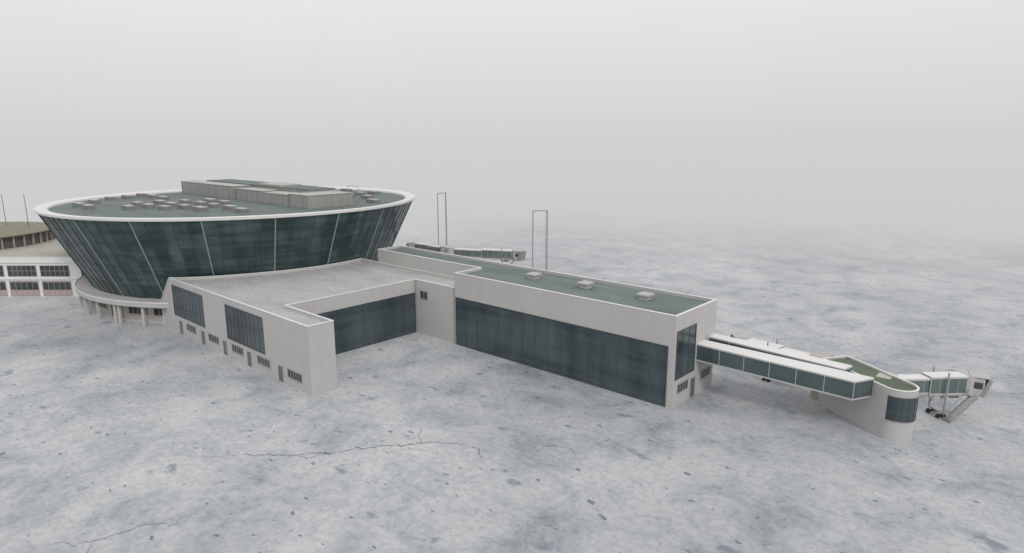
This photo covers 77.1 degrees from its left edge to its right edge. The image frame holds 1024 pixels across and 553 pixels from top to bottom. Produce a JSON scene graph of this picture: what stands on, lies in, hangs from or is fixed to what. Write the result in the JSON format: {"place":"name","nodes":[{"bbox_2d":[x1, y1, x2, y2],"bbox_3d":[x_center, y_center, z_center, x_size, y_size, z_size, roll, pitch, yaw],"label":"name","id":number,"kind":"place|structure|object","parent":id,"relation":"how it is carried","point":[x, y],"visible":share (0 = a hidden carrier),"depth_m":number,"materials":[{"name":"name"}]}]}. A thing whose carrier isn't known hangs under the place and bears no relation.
{"place":"outdoors","nodes":[
{"label":"outdoors","id":0,"kind":"place"},
{"bbox_2d":[0,285,6,295],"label":"shopfront glass","id":1,"kind":"object","parent":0,"point":[4,292],"visible":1,"depth_m":142.41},
{"bbox_2d":[92,302,162,320],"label":"base wall","id":2,"kind":"structure","parent":0,"point":[150,316],"depth_m":123.03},
{"bbox_2d":[75,276,167,307],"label":"canopy","id":3,"kind":"object","parent":2,"relation":"on","point":[83,284],"visible":0.17,"depth_m":122.26,"materials":[{"name":"paint"}]},
{"bbox_2d":[74,275,167,303],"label":"canopy edge","id":4,"kind":"object","parent":3,"relation":"on","point":[112,299],"visible":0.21,"depth_m":120.44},
{"bbox_2d":[39,202,410,298],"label":"curtain wall","id":5,"kind":"structure","parent":3,"relation":"on","point":[256,250],"depth_m":117.82,"materials":[{"name":"teal glass"}]},
{"bbox_2d":[42,203,407,295],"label":"major fins","id":6,"kind":"object","parent":5,"relation":"attached to","point":[206,246],"visible":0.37,"depth_m":119.27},
{"bbox_2d":[33,186,414,221],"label":"rim","id":7,"kind":"object","parent":6,"relation":"on","point":[42,209],"visible":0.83,"depth_m":120.41,"materials":[{"name":"white paint"}]},
{"bbox_2d":[48,189,404,217],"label":"roof","id":8,"kind":"structure","parent":7,"relation":"on","point":[105,208],"depth_m":131.32,"materials":[{"name":"metal"}]},
{"bbox_2d":[181,181,249,198],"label":"plant room","id":9,"kind":"object","parent":8,"relation":"on","point":[207,190],"visible":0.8,"depth_m":158.87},
{"bbox_2d":[182,182,232,196],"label":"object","id":10,"kind":"object","parent":9,"relation":"attached to","point":[205,187],"visible":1,"depth_m":160.56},
{"bbox_2d":[182,180,250,186],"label":"roof","id":11,"kind":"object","parent":9,"relation":"on","point":[214,183],"visible":1,"depth_m":160.11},
{"bbox_2d":[72,189,380,212],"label":"skylight kerbs","id":12,"kind":"structure","parent":8,"relation":"on","point":[222,203],"depth_m":136.73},
{"bbox_2d":[73,188,379,208],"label":"skylight tops","id":13,"kind":"object","parent":12,"relation":"on","point":[82,203],"visible":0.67,"depth_m":135.52,"materials":[{"name":"paint"}]},
{"bbox_2d":[236,189,277,202],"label":"plant room","id":14,"kind":"object","parent":8,"relation":"on","point":[249,195],"visible":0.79,"depth_m":146.59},
{"bbox_2d":[235,187,275,190],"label":"plant room cap","id":15,"kind":"object","parent":14,"relation":"on","point":[255,189],"visible":1,"depth_m":146.62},
{"bbox_2d":[262,192,274,203],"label":"plant room","id":16,"kind":"object","parent":8,"relation":"on","point":[267,197],"visible":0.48,"depth_m":140.67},
{"bbox_2d":[263,191,284,193],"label":"plant room low cap","id":17,"kind":"object","parent":16,"relation":"on","point":[272,192],"visible":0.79,"depth_m":140.75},
{"bbox_2d":[212,181,334,192],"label":"plant room rear","id":18,"kind":"object","parent":8,"relation":"on","point":[284,189],"visible":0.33,"depth_m":143.94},
{"bbox_2d":[206,179,334,189],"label":"plant room rear cap","id":19,"kind":"object","parent":18,"relation":"on","point":[304,187],"visible":0.79,"depth_m":154.34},
{"bbox_2d":[259,182,300,186],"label":"roof duct","id":20,"kind":"object","parent":18,"relation":"on","point":[281,184],"visible":1,"depth_m":150.18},
{"bbox_2d":[274,194,289,206],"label":"plant room box","id":21,"kind":"object","parent":8,"relation":"on","point":[285,201],"visible":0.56,"depth_m":135.72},
{"bbox_2d":[273,192,298,194],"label":"plant room box cap","id":22,"kind":"object","parent":21,"relation":"on","point":[286,193],"visible":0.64,"depth_m":136.85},
{"bbox_2d":[289,193,352,208],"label":"plant room","id":23,"kind":"object","parent":8,"relation":"on","point":[323,201],"visible":0.88,"depth_m":132.95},
{"bbox_2d":[289,191,352,195],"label":"roof","id":24,"kind":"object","parent":23,"relation":"on","point":[320,193],"visible":1,"depth_m":134.38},
{"bbox_2d":[38,201,411,298],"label":"minor fins","id":25,"kind":"object","parent":5,"relation":"attached to","point":[194,250],"visible":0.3,"depth_m":120.25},
{"bbox_2d":[50,213,403,235],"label":"transom","id":26,"kind":"object","parent":5,"relation":"attached to","point":[179,235],"visible":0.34,"depth_m":113.33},
{"bbox_2d":[68,238,388,261],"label":"transom","id":27,"kind":"object","parent":5,"relation":"attached to","point":[233,260],"visible":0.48,"depth_m":119.39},
{"bbox_2d":[66,224,399,248],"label":"transom","id":28,"kind":"object","parent":5,"relation":"attached to","point":[232,247],"visible":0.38,"depth_m":117.67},
{"bbox_2d":[81,245,391,274],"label":"transom","id":29,"kind":"object","parent":5,"relation":"attached to","point":[231,273],"visible":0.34,"depth_m":120.60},
{"bbox_2d":[91,300,162,317],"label":"window frames","id":30,"kind":"structure","parent":2,"relation":"attached to","point":[129,312],"depth_m":122.64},
{"bbox_2d":[93,301,162,314],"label":"ground floor windows","id":31,"kind":"structure","parent":2,"relation":"attached to","point":[156,311],"depth_m":122.21,"materials":[{"name":"grey glass"}]},
{"bbox_2d":[406,242,448,252],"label":"jet bridge","id":32,"kind":"structure","parent":0,"point":[430,247],"depth_m":175.69,"materials":[{"name":"paint"}]},
{"bbox_2d":[0,141,1023,552],"bbox_3d":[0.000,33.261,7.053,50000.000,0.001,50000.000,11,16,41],"label":"ground","id":33,"kind":"structure","parent":0,"point":[900,257],"depth_m":88.20,"materials":[{"name":"concrete"}]},
{"bbox_2d":[0,231,52,249],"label":"drum","id":34,"kind":"object","parent":33,"relation":"on","point":[8,242],"visible":0.18,"depth_m":157.11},
{"bbox_2d":[0,222,48,237],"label":"roof","id":35,"kind":"structure","parent":34,"relation":"on","point":[11,229],"depth_m":162.83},
{"bbox_2d":[0,230,54,248],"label":"eaves brackets","id":36,"kind":"object","parent":34,"relation":"attached to","point":[40,236],"visible":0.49,"depth_m":159.67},
{"bbox_2d":[0,257,83,296],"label":"walls","id":37,"kind":"structure","parent":33,"relation":"on","point":[75,271],"depth_m":141.42,"materials":[{"name":"white paint"}]},
{"bbox_2d":[6,265,36,276],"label":"windows frame","id":38,"kind":"object","parent":37,"relation":"attached to","point":[21,269],"visible":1,"depth_m":141.39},
{"bbox_2d":[7,266,36,275],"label":"windows glass","id":39,"kind":"object","parent":38,"relation":"attached to","point":[20,271],"visible":1,"depth_m":141.40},
{"bbox_2d":[9,281,39,295],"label":"shopfront frame","id":40,"kind":"object","parent":37,"relation":"attached to","point":[21,286],"visible":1,"depth_m":142.15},
{"bbox_2d":[10,282,38,289],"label":"shop glass","id":41,"kind":"object","parent":40,"relation":"attached to","point":[25,285],"visible":1,"depth_m":142.12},
{"bbox_2d":[10,281,39,295],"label":"shopfront glass","id":42,"kind":"object","parent":40,"relation":"attached to","point":[24,293],"visible":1,"depth_m":142.42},
{"bbox_2d":[0,237,69,256],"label":"roof","id":43,"kind":"structure","parent":37,"relation":"on","point":[52,248],"depth_m":149.96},
{"bbox_2d":[0,262,76,278],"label":"string courses","id":44,"kind":"object","parent":37,"relation":"attached to","point":[38,278],"visible":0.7,"depth_m":141.58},
{"bbox_2d":[39,265,69,276],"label":"windows frame","id":45,"kind":"object","parent":37,"relation":"attached to","point":[54,270],"visible":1,"depth_m":141.38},
{"bbox_2d":[40,266,68,275],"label":"windows glass","id":46,"kind":"object","parent":45,"relation":"attached to","point":[43,269],"visible":1,"depth_m":141.43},
{"bbox_2d":[42,281,72,295],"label":"shopfront frame","id":47,"kind":"object","parent":37,"relation":"attached to","point":[60,290],"visible":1,"depth_m":142.23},
{"bbox_2d":[42,281,71,295],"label":"shopfront glass","id":48,"kind":"object","parent":47,"relation":"attached to","point":[57,292],"visible":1,"depth_m":142.44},
{"bbox_2d":[43,282,70,289],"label":"shop glass","id":49,"kind":"object","parent":47,"relation":"attached to","point":[52,285],"visible":1,"depth_m":142.10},
{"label":"shopfront","id":50,"kind":"object","parent":37,"relation":"attached to","visible":0},
{"bbox_2d":[0,282,5,289],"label":"shop glass","id":51,"kind":"object","parent":50,"relation":"attached to","point":[2,285],"visible":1,"depth_m":142.09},
{"bbox_2d":[29,515,190,552],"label":"crack","id":52,"kind":"object","parent":33,"relation":"on","point":[119,533],"visible":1,"depth_m":56.65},
{"bbox_2d":[79,295,146,325],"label":"columns","id":53,"kind":"structure","parent":33,"relation":"on","point":[117,310],"depth_m":121.88,"materials":[{"name":"paint"}]},
{"bbox_2d":[92,303,163,323],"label":"base plinth","id":54,"kind":"structure","parent":33,"relation":"on","point":[133,320],"depth_m":123.05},
{"bbox_2d":[161,277,170,322],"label":"end fin trim","id":55,"kind":"structure","parent":33,"relation":"on","point":[162,296],"depth_m":118.39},
{"bbox_2d":[162,280,174,329],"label":"end fin","id":56,"kind":"object","parent":33,"relation":"on","point":[168,316],"visible":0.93,"depth_m":117.95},
{"bbox_2d":[169,278,455,395],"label":"walls","id":57,"kind":"structure","parent":33,"relation":"on","point":[309,354],"depth_m":100.38,"materials":[{"name":"paint"}]},
{"bbox_2d":[171,284,204,327],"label":"glazing frame","id":58,"kind":"object","parent":57,"relation":"attached to","point":[189,305],"visible":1,"depth_m":111.47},
{"bbox_2d":[172,286,203,325],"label":"glazing glass","id":59,"kind":"object","parent":58,"relation":"attached to","point":[183,294],"visible":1,"depth_m":111.43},
{"bbox_2d":[186,323,196,333],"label":"window strip frame","id":60,"kind":"object","parent":57,"relation":"attached to","point":[190,328],"visible":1,"depth_m":111.95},
{"bbox_2d":[187,324,195,332],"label":"window strip glass","id":61,"kind":"object","parent":60,"relation":"in","point":[192,327],"visible":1,"depth_m":112.22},
{"bbox_2d":[208,333,218,344],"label":"window strip frame","id":62,"kind":"object","parent":57,"relation":"attached to","point":[214,338],"visible":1,"depth_m":106.11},
{"bbox_2d":[209,334,217,342],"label":"window strip glass","id":63,"kind":"object","parent":62,"relation":"in","point":[212,339],"visible":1,"depth_m":106.63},
{"bbox_2d":[231,343,243,356],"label":"window strip frame","id":64,"kind":"object","parent":57,"relation":"attached to","point":[238,349],"visible":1,"depth_m":100.75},
{"bbox_2d":[232,344,242,354],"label":"window strip glass","id":65,"kind":"object","parent":64,"relation":"in","point":[240,351],"visible":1,"depth_m":100.81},
{"bbox_2d":[224,304,264,354],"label":"glazing frame","id":66,"kind":"object","parent":57,"relation":"attached to","point":[246,330],"visible":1,"depth_m":97.78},
{"bbox_2d":[225,305,263,352],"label":"glazing glass","id":67,"kind":"object","parent":66,"relation":"attached to","point":[244,326],"visible":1,"depth_m":97.94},
{"bbox_2d":[247,351,251,366],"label":"door frame","id":68,"kind":"object","parent":57,"relation":"attached to","point":[249,358],"visible":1,"depth_m":98.41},
{"bbox_2d":[247,352,251,366],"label":"door glass","id":69,"kind":"object","parent":68,"relation":"in","point":[249,362],"visible":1,"depth_m":98.60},
{"bbox_2d":[257,355,270,368],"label":"window strip frame","id":70,"kind":"object","parent":57,"relation":"attached to","point":[262,361],"visible":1,"depth_m":95.36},
{"bbox_2d":[258,356,269,367],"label":"window strip glass","id":71,"kind":"object","parent":70,"relation":"in","point":[264,362],"visible":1,"depth_m":95.43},
{"bbox_2d":[278,365,283,382],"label":"door frame","id":72,"kind":"object","parent":57,"relation":"attached to","point":[280,371],"visible":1,"depth_m":92.17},
{"bbox_2d":[279,366,282,381],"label":"door glass","id":73,"kind":"object","parent":72,"relation":"in","point":[280,376],"visible":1,"depth_m":92.44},
{"bbox_2d":[287,368,302,383],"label":"window strip frame","id":74,"kind":"object","parent":57,"relation":"attached to","point":[301,382],"visible":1,"depth_m":89.62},
{"bbox_2d":[288,370,300,381],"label":"window strip glass","id":75,"kind":"object","parent":74,"relation":"in","point":[296,376],"visible":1,"depth_m":89.68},
{"bbox_2d":[170,258,454,326],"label":"coping","id":76,"kind":"object","parent":57,"relation":"on","point":[330,320],"visible":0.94,"depth_m":105.10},
{"bbox_2d":[180,261,454,324],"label":"roof","id":77,"kind":"structure","parent":57,"relation":"on","point":[274,293],"depth_m":113.03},
{"bbox_2d":[174,259,454,321],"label":"parapet","id":78,"kind":"structure","parent":77,"relation":"on","point":[292,309],"depth_m":119.99,"materials":[{"name":"paint"}]},
{"bbox_2d":[316,292,415,353],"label":"courtyard glazing frame","id":79,"kind":"object","parent":57,"relation":"attached to","point":[374,321],"visible":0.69,"depth_m":108.87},
{"bbox_2d":[319,293,415,353],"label":"courtyard glazing glass","id":80,"kind":"object","parent":79,"relation":"attached to","point":[371,328],"visible":0.64,"depth_m":108.78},
{"bbox_2d":[218,427,497,458],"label":"crack long","id":81,"kind":"object","parent":33,"relation":"on","point":[362,448],"visible":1,"depth_m":71.99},
{"bbox_2d":[415,283,454,343],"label":"downpipes","id":82,"kind":"object","parent":33,"relation":"on","point":[416,315],"visible":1,"depth_m":112.00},
{"bbox_2d":[437,192,446,245],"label":"lighting portal mast","id":83,"kind":"object","parent":33,"relation":"on","point":[445,217],"visible":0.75,"depth_m":190.64,"materials":[{"name":"metal"}]},
{"bbox_2d":[446,246,525,263],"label":"jet bridge","id":84,"kind":"structure","parent":33,"relation":"on","point":[502,254],"depth_m":167.90,"materials":[{"name":"paint"}]},
{"bbox_2d":[532,210,547,269],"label":"lighting portal mast","id":85,"kind":"object","parent":33,"relation":"on","point":[546,258],"visible":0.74,"depth_m":157.98,"materials":[{"name":"metal"}]},
{"bbox_2d":[378,250,716,408],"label":"walls","id":86,"kind":"structure","parent":33,"relation":"on","point":[654,327],"depth_m":89.68,"materials":[{"name":"paint"}]},
{"bbox_2d":[378,245,717,316],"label":"coping","id":87,"kind":"object","parent":86,"relation":"on","point":[712,300],"visible":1,"depth_m":98.72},
{"bbox_2d":[389,248,707,314],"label":"roof","id":88,"kind":"structure","parent":86,"relation":"on","point":[664,303],"depth_m":98.14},
{"bbox_2d":[528,275,539,279],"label":"roof vent","id":89,"kind":"object","parent":88,"relation":"on","point":[533,277],"visible":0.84,"depth_m":103.82,"materials":[{"name":"metal"}]},
{"bbox_2d":[526,272,541,276],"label":"roof vent cap","id":90,"kind":"object","parent":89,"relation":"on","point":[534,274],"visible":1,"depth_m":104.01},
{"bbox_2d":[383,246,711,301],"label":"parapet","id":91,"kind":"structure","parent":88,"relation":"on","point":[617,284],"depth_m":107.34,"materials":[{"name":"paint"}]},
{"bbox_2d":[579,284,591,288],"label":"roof vent","id":92,"kind":"object","parent":88,"relation":"on","point":[585,286],"visible":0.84,"depth_m":97.40,"materials":[{"name":"metal"}]},
{"bbox_2d":[577,280,593,285],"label":"roof vent cap","id":93,"kind":"object","parent":92,"relation":"on","point":[585,282],"visible":1,"depth_m":97.43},
{"bbox_2d":[638,296,651,300],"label":"roof vent","id":94,"kind":"object","parent":88,"relation":"on","point":[644,298],"visible":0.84,"depth_m":90.18,"materials":[{"name":"metal"}]},
{"bbox_2d":[636,291,654,296],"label":"roof vent cap","id":95,"kind":"object","parent":94,"relation":"on","point":[646,294],"visible":1,"depth_m":90.40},
{"bbox_2d":[455,297,668,406],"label":"long glazing frame","id":96,"kind":"object","parent":86,"relation":"attached to","point":[560,349],"visible":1,"depth_m":93.33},
{"bbox_2d":[456,298,666,404],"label":"long glazing glass","id":97,"kind":"object","parent":96,"relation":"attached to","point":[487,330],"visible":1,"depth_m":93.00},
{"bbox_2d":[677,379,687,393],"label":"end window frame","id":98,"kind":"object","parent":86,"relation":"attached to","point":[682,386],"visible":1,"depth_m":84.39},
{"bbox_2d":[678,381,686,391],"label":"end window glass","id":99,"kind":"object","parent":98,"relation":"in","point":[680,386],"visible":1,"depth_m":84.45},
{"bbox_2d":[674,323,696,380],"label":"end glazing frame","id":100,"kind":"object","parent":86,"relation":"attached to","point":[685,351],"visible":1,"depth_m":83.58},
{"bbox_2d":[676,325,695,378],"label":"end glazing glass","id":101,"kind":"object","parent":100,"relation":"in","point":[685,366],"visible":1,"depth_m":83.78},
{"bbox_2d":[689,376,694,397],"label":"end door frame","id":102,"kind":"object","parent":86,"relation":"attached to","point":[690,386],"visible":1,"depth_m":86.53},
{"bbox_2d":[690,377,694,396],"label":"end door glass","id":103,"kind":"object","parent":102,"relation":"in","point":[692,388],"visible":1,"depth_m":86.83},
{"bbox_2d":[700,365,710,379],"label":"end window frame","id":104,"kind":"object","parent":86,"relation":"attached to","point":[705,372],"visible":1,"depth_m":89.27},
{"bbox_2d":[701,367,709,377],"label":"end window glass","id":105,"kind":"object","parent":104,"relation":"in","point":[702,374],"visible":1,"depth_m":89.22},
{"bbox_2d":[709,334,852,371],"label":"walkway bridge","id":106,"kind":"structure","parent":86,"relation":"attached to","point":[735,342],"depth_m":83.58,"materials":[{"name":"white paint"}]},
{"bbox_2d":[696,340,873,400],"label":"walkway bridge","id":107,"kind":"structure","parent":86,"relation":"attached to","point":[833,382],"depth_m":79.50,"materials":[{"name":"white paint"}]},
{"bbox_2d":[730,333,812,381],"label":"jet bridge","id":108,"kind":"structure","parent":33,"relation":"on","point":[744,336],"depth_m":92.77,"materials":[{"name":"paint"}]},
{"bbox_2d":[810,390,818,398],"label":"pillar","id":109,"kind":"structure","parent":33,"relation":"on","point":[814,394],"depth_m":86.39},
{"bbox_2d":[810,350,832,357],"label":"vestibule","id":110,"kind":"object","parent":109,"relation":"on","point":[818,354],"visible":0.31,"depth_m":86.16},
{"bbox_2d":[817,371,918,442],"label":"walls","id":111,"kind":"structure","parent":33,"relation":"on","point":[868,414],"depth_m":75.63,"materials":[{"name":"paint"}]},
{"bbox_2d":[831,358,915,390],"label":"roof","id":112,"kind":"structure","parent":111,"relation":"on","point":[861,369],"depth_m":78.25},
{"bbox_2d":[827,357,916,388],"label":"parapet","id":113,"kind":"structure","parent":112,"relation":"on","point":[873,369],"depth_m":80.28,"materials":[{"name":"paint"}]},
{"bbox_2d":[822,355,919,391],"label":"coping","id":114,"kind":"object","parent":113,"relation":"on","point":[917,389],"visible":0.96,"depth_m":77.11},
{"bbox_2d":[876,372,891,378],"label":"bridge vestibule","id":115,"kind":"object","parent":111,"relation":"attached to","point":[880,374],"visible":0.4,"depth_m":77.88,"materials":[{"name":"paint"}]},
{"bbox_2d":[886,396,917,422],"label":"curved window","id":116,"kind":"structure","parent":111,"relation":"attached to","point":[898,410],"depth_m":73.25,"materials":[{"name":"grey glass"}]},
{"bbox_2d":[887,394,918,398],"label":"curved window head","id":117,"kind":"object","parent":111,"relation":"attached to","point":[904,398],"visible":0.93,"depth_m":72.86},
{"bbox_2d":[888,366,992,422],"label":"jet bridge","id":118,"kind":"structure","parent":33,"relation":"on","point":[962,383],"depth_m":79.56,"materials":[{"name":"paint"}]},
{"bbox_2d":[974,382,982,389],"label":"cab window","id":119,"kind":"structure","parent":118,"relation":"in","point":[977,385],"depth_m":79.38,"materials":[{"name":"grey glass"}]},
{"bbox_2d":[0,0,1023,140],"label":"sky","id":120,"kind":"structure","parent":0,"point":[71,70],"materials":[{"name":"white"}]},
{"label":"small window frame","id":121,"kind":"object","parent":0,"visible":0},
{"bbox_2d":[421,291,426,298],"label":"window glass","id":122,"kind":"object","parent":121,"relation":"attached to","point":[424,295],"visible":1,"depth_m":113.48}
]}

